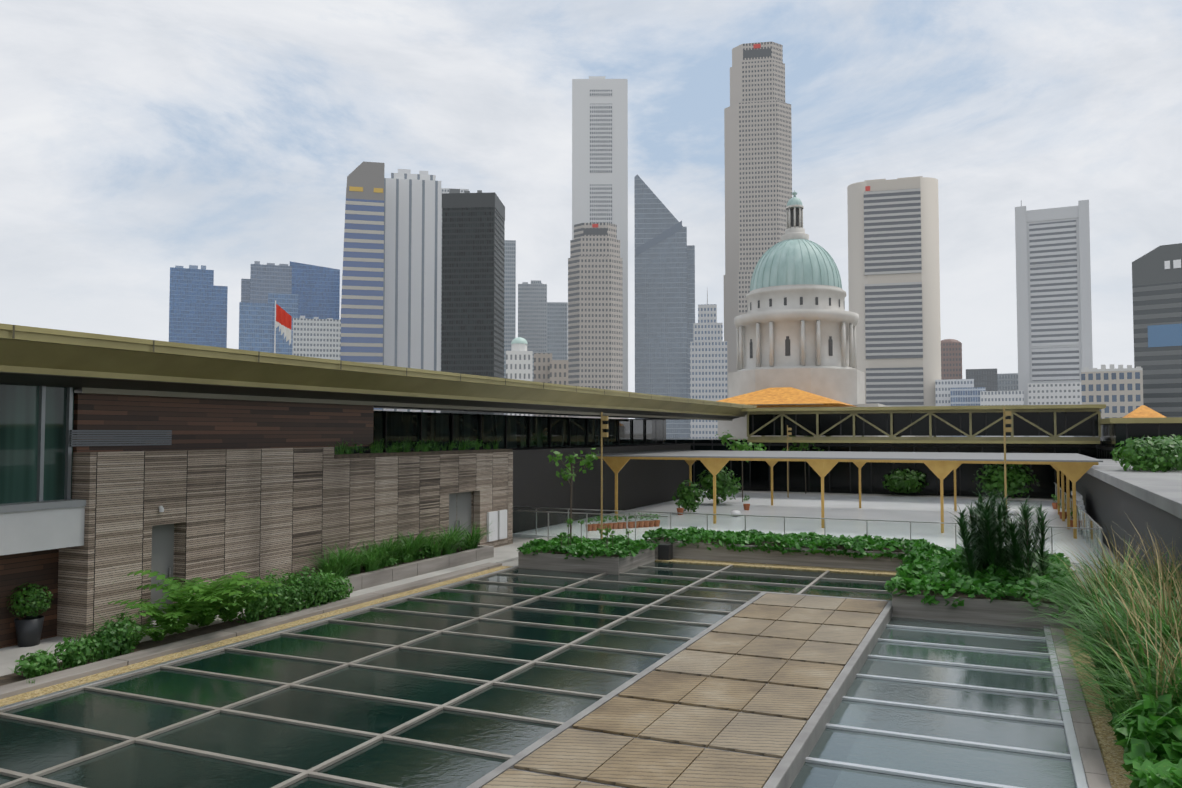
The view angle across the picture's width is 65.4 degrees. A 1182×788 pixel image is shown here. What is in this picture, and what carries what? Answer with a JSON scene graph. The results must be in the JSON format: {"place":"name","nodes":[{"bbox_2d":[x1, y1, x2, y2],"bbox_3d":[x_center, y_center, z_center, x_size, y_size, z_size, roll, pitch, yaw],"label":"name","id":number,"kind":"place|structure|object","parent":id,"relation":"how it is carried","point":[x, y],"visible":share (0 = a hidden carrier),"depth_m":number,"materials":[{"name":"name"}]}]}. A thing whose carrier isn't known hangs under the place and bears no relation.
{"place":"outdoors","nodes":[
{"label":"outdoors","id":0,"kind":"place"},
{"bbox_2d":[0,566,517,709],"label":"pool edge trim","id":1,"kind":"structure","parent":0,"point":[98,681],"depth_m":18.63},
{"bbox_2d":[0,537,558,675],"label":"pavement","id":2,"kind":"structure","parent":0,"point":[10,656],"depth_m":22.32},
{"bbox_2d":[14,615,44,646],"bbox_3d":[-11.621,4.908,19.026,0.540,0.560,0.540,-1,-3,24],"label":"pot","id":3,"kind":"object","parent":2,"relation":"on","point":[28,631],"visible":0.98,"depth_m":18.85,"materials":[{"name":"black ceramic"}]},
{"bbox_2d":[7,582,53,617],"bbox_3d":[-11.619,4.269,19.054,0.844,0.730,0.858,-1,-3,24],"label":"pot shrub","id":4,"kind":"object","parent":3,"relation":"in","point":[37,603],"visible":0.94,"depth_m":18.92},
{"bbox_2d":[57,447,512,638],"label":"timber wall","id":5,"kind":"structure","parent":2,"relation":"on","point":[259,512],"depth_m":23.55,"materials":[{"name":"wood"}]},
{"bbox_2d":[0,548,58,647],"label":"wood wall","id":6,"kind":"structure","parent":5,"relation":"attached to","point":[34,567],"depth_m":19.22,"materials":[{"name":"brown wood"}]},
{"bbox_2d":[0,506,84,555],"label":"balcony parapet","id":7,"kind":"structure","parent":5,"relation":"attached to","point":[32,531],"depth_m":18.71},
{"bbox_2d":[0,384,73,503],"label":"window","id":8,"kind":"structure","parent":7,"relation":"on","point":[19,412],"depth_m":18.96,"materials":[{"name":"glass"}]},
{"bbox_2d":[37,386,72,501],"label":"curtain mullions","id":9,"kind":"object","parent":8,"relation":"attached to","point":[41,441],"visible":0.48,"depth_m":19.17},
{"bbox_2d":[0,499,85,512],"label":"balcony ledge","id":10,"kind":"object","parent":7,"relation":"on","point":[31,506],"visible":0.8,"depth_m":18.74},
{"bbox_2d":[73,393,373,451],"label":"timber wall","id":11,"kind":"structure","parent":5,"relation":"on","point":[199,424],"depth_m":23.49,"materials":[{"name":"brown wood"}]},
{"bbox_2d":[70,430,171,445],"bbox_3d":[-10.590,0.995,20.846,0.050,0.352,2.600,-1,-3,24],"label":"louvre","id":12,"kind":"object","parent":11,"relation":"attached to","point":[159,440],"visible":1,"depth_m":20.70,"materials":[{"name":"grey"}]},
{"bbox_2d":[0,373,738,419],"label":"dark soffit","id":13,"kind":"structure","parent":11,"relation":"on","point":[77,383],"depth_m":25.42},
{"bbox_2d":[0,371,738,420],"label":"soffit trim","id":14,"kind":"structure","parent":13,"relation":"attached to","point":[183,394],"depth_m":26.32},
{"bbox_2d":[0,323,756,416],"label":"roof fascia","id":15,"kind":"structure","parent":13,"relation":"attached to","point":[34,350],"depth_m":22.98,"materials":[{"name":"metal"}]},
{"bbox_2d":[150,491,470,621],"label":"doors","id":16,"kind":"structure","parent":5,"relation":"attached to","point":[162,557],"depth_m":21.81,"materials":[{"name":"grey"}]},
{"bbox_2d":[334,449,512,458],"bbox_3d":[-5.691,2.042,31.848,0.880,0.120,10.650,-1,-3,24],"label":"wall top planter","id":17,"kind":"object","parent":5,"relation":"on","point":[384,454],"visible":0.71,"depth_m":30.60,"materials":[{"name":"concrete"}]},
{"bbox_2d":[329,437,499,454],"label":"wall plants","id":18,"kind":"object","parent":17,"relation":"in","point":[427,447],"depth_m":30.79,"materials":[{"name":"green plant"}]},
{"bbox_2d":[487,509,506,541],"bbox_3d":[-3.596,5.025,35.198,0.110,1.100,1.400,-1,-3,24],"label":"electrical cabinet","id":19,"kind":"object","parent":5,"relation":"attached to","point":[497,527],"depth_m":35.10,"materials":[{"name":"white"}]},
{"bbox_2d":[276,304,291,344],"bbox_3d":[-14.131,-3.185,42.324,0.661,1.947,0.302,-1,-3,24],"label":"flag","id":20,"kind":"object","parent":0,"point":[284,317],"depth_m":42.36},
{"bbox_2d":[0,565,892,787],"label":"pool frames","id":21,"kind":"structure","parent":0,"point":[313,772],"depth_m":16.62,"materials":[{"name":"metal"}]},
{"bbox_2d":[0,561,1076,787],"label":"pool water","id":22,"kind":"structure","parent":21,"relation":"in","point":[28,748],"depth_m":15.34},
{"bbox_2d":[0,0,1181,418],"label":"sky","id":23,"kind":"structure","parent":0,"point":[140,140],"materials":[{"name":"white"}]},
{"bbox_2d":[559,517,632,547],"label":"potted plants","id":24,"kind":"object","parent":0,"point":[605,533],"depth_m":30.78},
{"bbox_2d":[466,591,891,787],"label":"walkway frame","id":25,"kind":"object","parent":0,"point":[788,768],"visible":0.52,"depth_m":13.83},
{"bbox_2d":[481,593,887,787],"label":"walkway panels","id":26,"kind":"object","parent":25,"relation":"on","point":[815,641],"visible":0.94,"depth_m":13.95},
{"bbox_2d":[513,491,1105,565],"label":"terrace deck","id":27,"kind":"structure","parent":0,"point":[918,509],"depth_m":46.57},
{"bbox_2d":[344,411,690,532],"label":"wall","id":28,"kind":"structure","parent":27,"relation":"on","point":[537,481],"depth_m":46.78,"materials":[{"name":"black"}]},
{"bbox_2d":[334,410,651,453],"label":"glazing","id":29,"kind":"structure","parent":28,"relation":"attached to","point":[401,425],"depth_m":44.58,"materials":[{"name":"glass"}]},
{"bbox_2d":[631,419,665,443],"bbox_3d":[-0.713,4.572,67.368,12.100,5.400,3.000,-1,-3,24],"label":"window panel","id":30,"kind":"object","parent":27,"relation":"on","point":[658,431],"depth_m":64.87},
{"bbox_2d":[601,407,1011,538],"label":"lamp posts","id":31,"kind":"object","parent":27,"relation":"on","point":[1005,421],"visible":0.92,"depth_m":36.06,"materials":[{"name":"brown"}]},
{"bbox_2d":[513,484,1101,559],"bbox_3d":[7.878,5.931,50.845,33.180,1.100,31.980,-1,-3,24],"label":"glass balustrade","id":32,"kind":"object","parent":27,"relation":"on","point":[1083,516],"visible":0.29,"depth_m":36.53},
{"bbox_2d":[513,482,1102,559],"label":"balustrade rails","id":33,"kind":"object","parent":27,"relation":"on","point":[1077,527],"visible":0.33,"depth_m":36.05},
{"bbox_2d":[588,503,1072,530],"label":"plant pots","id":34,"kind":"object","parent":27,"relation":"on","point":[680,510],"visible":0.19,"depth_m":41.95,"materials":[{"name":"brown"}]},
{"bbox_2d":[588,494,1072,523],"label":"potted plants","id":35,"kind":"object","parent":34,"relation":"on","point":[679,502],"visible":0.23,"depth_m":42.06,"materials":[{"name":"green plant"}]},
{"bbox_2d":[592,456,1098,538],"bbox_3d":[10.705,4.804,48.541,27.300,3.160,12.140,-1,-3,24],"label":"pergola frame","id":36,"kind":"object","parent":27,"relation":"on","point":[1072,472],"visible":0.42,"depth_m":41.99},
{"bbox_2d":[580,450,1102,461],"bbox_3d":[10.705,3.189,48.608,27.500,0.068,13.800,-1,-3,24],"label":"pergola canopy","id":37,"kind":"object","parent":36,"relation":"on","point":[1035,457],"visible":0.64,"depth_m":44.83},
{"bbox_2d":[672,464,1039,511],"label":"bushes","id":38,"kind":"object","parent":27,"relation":"on","point":[724,484],"visible":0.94,"depth_m":58.21,"materials":[{"name":"green plant"}]},
{"bbox_2d":[502,489,1122,628],"bbox_3d":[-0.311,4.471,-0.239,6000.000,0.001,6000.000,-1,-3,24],"label":"ground","id":39,"kind":"structure","parent":0,"point":[515,562],"depth_m":64.47,"materials":[{"name":"concrete"}]},
{"bbox_2d":[169,267,213,345],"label":"tower","id":40,"kind":"structure","parent":39,"relation":"on","point":[189,306],"depth_m":959.84,"materials":[{"name":"blue glass"}]},
{"bbox_2d":[208,285,227,347],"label":"tower","id":41,"kind":"structure","parent":39,"relation":"on","point":[217,327],"depth_m":969.81,"materials":[{"name":"blue glass"}]},
{"bbox_2d":[0,547,465,685],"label":"soil beds","id":42,"kind":"object","parent":39,"relation":"on","point":[15,677],"visible":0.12,"depth_m":19.76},
{"bbox_2d":[14,566,353,677],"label":"shrubs","id":43,"kind":"object","parent":42,"relation":"on","point":[316,591],"visible":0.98,"depth_m":21.01,"materials":[{"name":"green plant"}]},
{"bbox_2d":[95,570,293,645],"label":"ferns","id":44,"kind":"object","parent":42,"relation":"on","point":[212,600],"visible":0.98,"depth_m":19.78,"materials":[{"name":"green plant"}]},
{"bbox_2d":[287,520,491,578],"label":"planter grasses","id":45,"kind":"object","parent":42,"relation":"on","point":[380,557],"visible":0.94,"depth_m":28.37,"materials":[{"name":"green plant"}]},
{"bbox_2d":[0,545,1111,787],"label":"kerb stones","id":46,"kind":"object","parent":42,"relation":"on","point":[1094,765],"visible":0.65,"depth_m":19.19,"materials":[{"name":"concrete"}]},
{"bbox_2d":[998,535,1181,759],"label":"tall grass","id":47,"kind":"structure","parent":42,"relation":"on","point":[1103,658],"depth_m":14.89,"materials":[{"name":"green plant"}]},
{"bbox_2d":[1044,511,1181,703],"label":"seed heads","id":48,"kind":"object","parent":42,"relation":"on","point":[1148,607],"visible":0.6,"depth_m":15.18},
{"bbox_2d":[1106,694,1181,787],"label":"groundcover","id":49,"kind":"object","parent":42,"relation":"on","point":[1145,765],"visible":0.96,"depth_m":11.28,"materials":[{"name":"green plant"}]},
{"bbox_2d":[239,302,271,352],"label":"tower","id":50,"kind":"structure","parent":39,"relation":"on","point":[255,326],"depth_m":766.96,"materials":[{"name":"blue glass"}]},
{"bbox_2d":[250,264,291,302],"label":"tower","id":51,"kind":"structure","parent":39,"relation":"on","point":[265,280],"depth_m":908.94,"materials":[{"name":"glass"}]},
{"bbox_2d":[268,293,297,354],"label":"tower","id":52,"kind":"structure","parent":39,"relation":"on","point":[288,303],"depth_m":776.83,"materials":[{"name":"blue glass"}]},
{"bbox_2d":[290,261,339,319],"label":"tower","id":53,"kind":"structure","parent":39,"relation":"on","point":[316,289],"depth_m":990.22,"materials":[{"name":"blue glass"}]},
{"bbox_2d":[292,318,340,359],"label":"building","id":54,"kind":"structure","parent":39,"relation":"on","point":[317,338],"depth_m":645.00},
{"bbox_2d":[340,198,383,410],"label":"tower","id":55,"kind":"structure","parent":39,"relation":"on","point":[361,319],"depth_m":727.55,"materials":[{"name":"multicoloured glass"}]},
{"bbox_2d":[346,161,384,200],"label":"building top","id":56,"kind":"object","parent":55,"relation":"on","point":[368,177],"visible":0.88,"depth_m":731.55,"materials":[{"name":"grey"}]},
{"bbox_2d":[382,173,440,412],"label":"tower","id":57,"kind":"structure","parent":39,"relation":"on","point":[412,274],"depth_m":787.22,"materials":[{"name":"concrete"}]},
{"bbox_2d":[0,558,896,706],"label":"pool edge","id":58,"kind":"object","parent":39,"relation":"on","point":[69,684],"depth_m":21.50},
{"bbox_2d":[440,188,468,412],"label":"tower","id":59,"kind":"structure","parent":39,"relation":"on","point":[444,190],"depth_m":806.14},
{"bbox_2d":[441,207,504,414],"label":"tower","id":60,"kind":"structure","parent":39,"relation":"on","point":[472,327],"depth_m":624.99,"materials":[{"name":"glass"}]},
{"bbox_2d":[442,192,504,220],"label":"tower band","id":61,"kind":"object","parent":60,"relation":"on","point":[463,200],"visible":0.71,"depth_m":627.23,"materials":[{"name":"grey"}]},
{"bbox_2d":[504,240,515,414],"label":"tower","id":62,"kind":"structure","parent":39,"relation":"on","point":[509,290],"depth_m":856.09,"materials":[{"name":"grey glass"}]},
{"bbox_2d":[506,351,532,415],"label":"building","id":63,"kind":"structure","parent":39,"relation":"on","point":[519,365],"depth_m":331.05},
{"bbox_2d":[518,284,546,415],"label":"tower","id":64,"kind":"structure","parent":39,"relation":"on","point":[532,315],"depth_m":904.82,"materials":[{"name":"grey glass"}]},
{"bbox_2d":[534,353,551,416],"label":"old block","id":65,"kind":"structure","parent":39,"relation":"on","point":[541,367],"depth_m":360.96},
{"bbox_2d":[547,302,567,359],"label":"tower","id":66,"kind":"structure","parent":39,"relation":"on","point":[557,330],"depth_m":853.70,"materials":[{"name":"grey glass"}]},
{"bbox_2d":[550,360,567,416],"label":"old block","id":67,"kind":"structure","parent":39,"relation":"on","point":[558,371],"depth_m":350.79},
{"bbox_2d":[568,223,622,418],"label":"skyscraper","id":68,"kind":"structure","parent":39,"relation":"on","point":[595,311],"depth_m":684.35,"materials":[{"name":"stone"}]},
{"bbox_2d":[572,79,627,418],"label":"tower","id":69,"kind":"structure","parent":39,"relation":"on","point":[583,178],"depth_m":849.53,"materials":[{"name":"white"}]},
{"bbox_2d":[589,90,612,223],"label":"tower windows","id":70,"kind":"structure","parent":69,"relation":"attached to","point":[600,155],"depth_m":849.50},
{"bbox_2d":[634,175,687,437],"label":"tower","id":71,"kind":"structure","parent":39,"relation":"on","point":[661,318],"depth_m":732.82,"materials":[{"name":"grey glass"}]},
{"bbox_2d":[636,221,681,255],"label":"tower band","id":72,"kind":"object","parent":71,"relation":"attached to","point":[669,232],"visible":1,"depth_m":734.85,"materials":[{"name":"grey"}]},
{"bbox_2d":[687,245,694,437],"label":"tower","id":73,"kind":"structure","parent":39,"relation":"on","point":[690,285],"depth_m":737.51,"materials":[{"name":"grey glass"}]},
{"bbox_2d":[698,304,716,322],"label":"building upper section","id":74,"kind":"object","parent":39,"relation":"on","point":[707,313],"depth_m":565.56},
{"bbox_2d":[693,323,722,341],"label":"building middle section","id":75,"kind":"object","parent":39,"relation":"on","point":[707,331],"depth_m":563.10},
{"bbox_2d":[690,341,727,437],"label":"tower","id":76,"kind":"structure","parent":39,"relation":"on","point":[708,370],"depth_m":559.83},
{"bbox_2d":[724,42,791,383],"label":"skyscraper","id":77,"kind":"structure","parent":39,"relation":"on","point":[758,151],"depth_m":789.05,"materials":[{"name":"concrete"}]},
{"bbox_2d":[518,537,1078,628],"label":"planter boxes","id":78,"kind":"object","parent":39,"relation":"on","point":[978,611],"visible":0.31,"depth_m":29.33,"materials":[{"name":"concrete"}]},
{"bbox_2d":[516,526,1081,617],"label":"ground cover plants","id":79,"kind":"object","parent":78,"relation":"on","point":[933,567],"visible":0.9,"depth_m":28.94,"materials":[{"name":"green plant"}]},
{"bbox_2d":[535,537,1065,604],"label":"planter soil","id":80,"kind":"structure","parent":78,"relation":"in","point":[964,595],"depth_m":23.31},
{"bbox_2d":[945,489,1068,591],"bbox_3d":[10.803,3.755,24.001,3.100,2.411,3.528,-1,-3,24],"label":"feathery shrub","id":81,"kind":"object","parent":80,"relation":"on","point":[995,550],"depth_m":23.36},
{"bbox_2d":[718,403,914,438],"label":"court block","id":82,"kind":"structure","parent":39,"relation":"on","point":[737,428],"depth_m":149.18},
{"bbox_2d":[728,284,864,404],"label":"domed building drum","id":83,"kind":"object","parent":82,"relation":"on","point":[831,377],"visible":0.92,"depth_m":142.25,"materials":[{"name":"stone"}]},
{"bbox_2d":[750,239,841,290],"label":"dome ribs","id":84,"kind":"object","parent":83,"relation":"on","point":[822,248],"visible":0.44,"depth_m":146.26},
{"bbox_2d":[751,239,840,290],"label":"dome","id":85,"kind":"structure","parent":83,"relation":"on","point":[792,272],"depth_m":144.86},
{"bbox_2d":[781,205,808,240],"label":"dome lantern","id":86,"kind":"object","parent":85,"relation":"on","point":[795,232],"depth_m":149.75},
{"bbox_2d":[747,297,844,357],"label":"windows","id":87,"kind":"structure","parent":83,"relation":"on","point":[787,346],"depth_m":142.50,"materials":[{"name":"grey"}]},
{"bbox_2d":[737,320,856,369],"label":"columns","id":88,"kind":"structure","parent":83,"relation":"on","point":[852,350],"depth_m":142.84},
{"bbox_2d":[847,177,940,436],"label":"tower","id":89,"kind":"structure","parent":39,"relation":"on","point":[928,277],"depth_m":519.82,"materials":[{"name":"beige"}]},
{"bbox_2d":[864,188,923,406],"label":"building windows","id":90,"kind":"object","parent":89,"relation":"attached to","point":[892,245],"visible":0.88,"depth_m":519.68,"materials":[{"name":"glass"}]},
{"bbox_2d":[718,387,1164,417],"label":"tiled roofs","id":91,"kind":"structure","parent":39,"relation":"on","point":[783,395],"depth_m":129.83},
{"bbox_2d":[941,343,961,379],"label":"tower","id":92,"kind":"structure","parent":39,"relation":"on","point":[951,360],"depth_m":637.60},
{"bbox_2d":[935,379,973,436],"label":"block","id":93,"kind":"structure","parent":39,"relation":"on","point":[942,393],"depth_m":499.14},
{"bbox_2d":[950,387,985,436],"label":"block","id":94,"kind":"structure","parent":39,"relation":"on","point":[968,396],"depth_m":477.92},
{"bbox_2d":[966,369,997,390],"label":"building","id":95,"kind":"structure","parent":39,"relation":"on","point":[986,379],"depth_m":616.55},
{"bbox_2d":[980,391,1023,436],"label":"block","id":96,"kind":"structure","parent":39,"relation":"on","point":[990,398],"depth_m":467.43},
{"bbox_2d":[997,373,1017,390],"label":"building","id":97,"kind":"structure","parent":39,"relation":"on","point":[1007,382],"depth_m":636.83,"materials":[{"name":"grey glass"}]},
{"bbox_2d":[1015,200,1092,436],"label":"tower","id":98,"kind":"structure","parent":39,"relation":"on","point":[1079,214],"depth_m":601.39,"materials":[{"name":"grey"}]},
{"bbox_2d":[1029,220,1079,380],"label":"tower windows","id":99,"kind":"structure","parent":98,"relation":"attached to","point":[1053,286],"depth_m":598.16,"materials":[{"name":"glass"}]},
{"bbox_2d":[1028,382,1081,436],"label":"building","id":100,"kind":"structure","parent":39,"relation":"on","point":[1054,393],"depth_m":558.74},
{"bbox_2d":[1063,628,1132,787],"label":"mulch gravel","id":101,"kind":"structure","parent":39,"relation":"on","point":[1112,753],"depth_m":13.65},
{"bbox_2d":[1081,370,1142,418],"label":"block","id":102,"kind":"structure","parent":39,"relation":"on","point":[1119,394],"depth_m":297.59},
{"bbox_2d":[1076,473,1181,581],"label":"block wall","id":103,"kind":"structure","parent":39,"relation":"on","point":[1107,504],"depth_m":29.50,"materials":[{"name":"grey"}]},
{"bbox_2d":[1086,459,1181,518],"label":"wall cap","id":104,"kind":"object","parent":103,"relation":"on","point":[1161,490],"depth_m":27.22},
{"bbox_2d":[1111,434,1181,471],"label":"hedge","id":105,"kind":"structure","parent":104,"relation":"on","point":[1162,453],"depth_m":34.28,"materials":[{"name":"green plant"}]},
{"bbox_2d":[1132,282,1181,416],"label":"tower","id":106,"kind":"structure","parent":39,"relation":"on","point":[1157,304],"depth_m":333.38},
{"bbox_2d":[1132,243,1181,285],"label":"building top","id":107,"kind":"object","parent":106,"relation":"on","point":[1148,268],"visible":0.84,"depth_m":334.41,"materials":[{"name":"grey"}]},
{"bbox_2d":[1148,323,1181,346],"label":"tower glass","id":108,"kind":"object","parent":106,"relation":"attached to","point":[1164,335],"visible":1,"depth_m":332.10,"materials":[{"name":"blue"}]},
{"bbox_2d":[666,412,1097,497],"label":"link glazing","id":109,"kind":"structure","parent":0,"point":[841,477],"depth_m":64.20,"materials":[{"name":"glass"}]},
{"bbox_2d":[741,404,1105,443],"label":"roof beams","id":110,"kind":"structure","parent":109,"relation":"on","point":[1101,406],"depth_m":59.05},
{"bbox_2d":[747,408,1100,440],"bbox_3d":[21.688,2.112,61.828,21.740,1.968,4.380,-1,-3,24],"label":"bridge truss","id":111,"kind":"object","parent":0,"point":[1051,437],"visible":0.79,"depth_m":59.37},
{"bbox_2d":[805,624,1087,787],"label":"pool frames","id":112,"kind":"structure","parent":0,"point":[1074,756],"depth_m":14.41,"materials":[{"name":"metal"}]},
{"bbox_2d":[1074,423,1181,458],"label":"wall","id":113,"kind":"structure","parent":0,"point":[1112,435],"depth_m":50.25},
{"bbox_2d":[1100,417,1181,424],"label":"roof","id":114,"kind":"structure","parent":113,"relation":"on","point":[1143,420],"depth_m":49.52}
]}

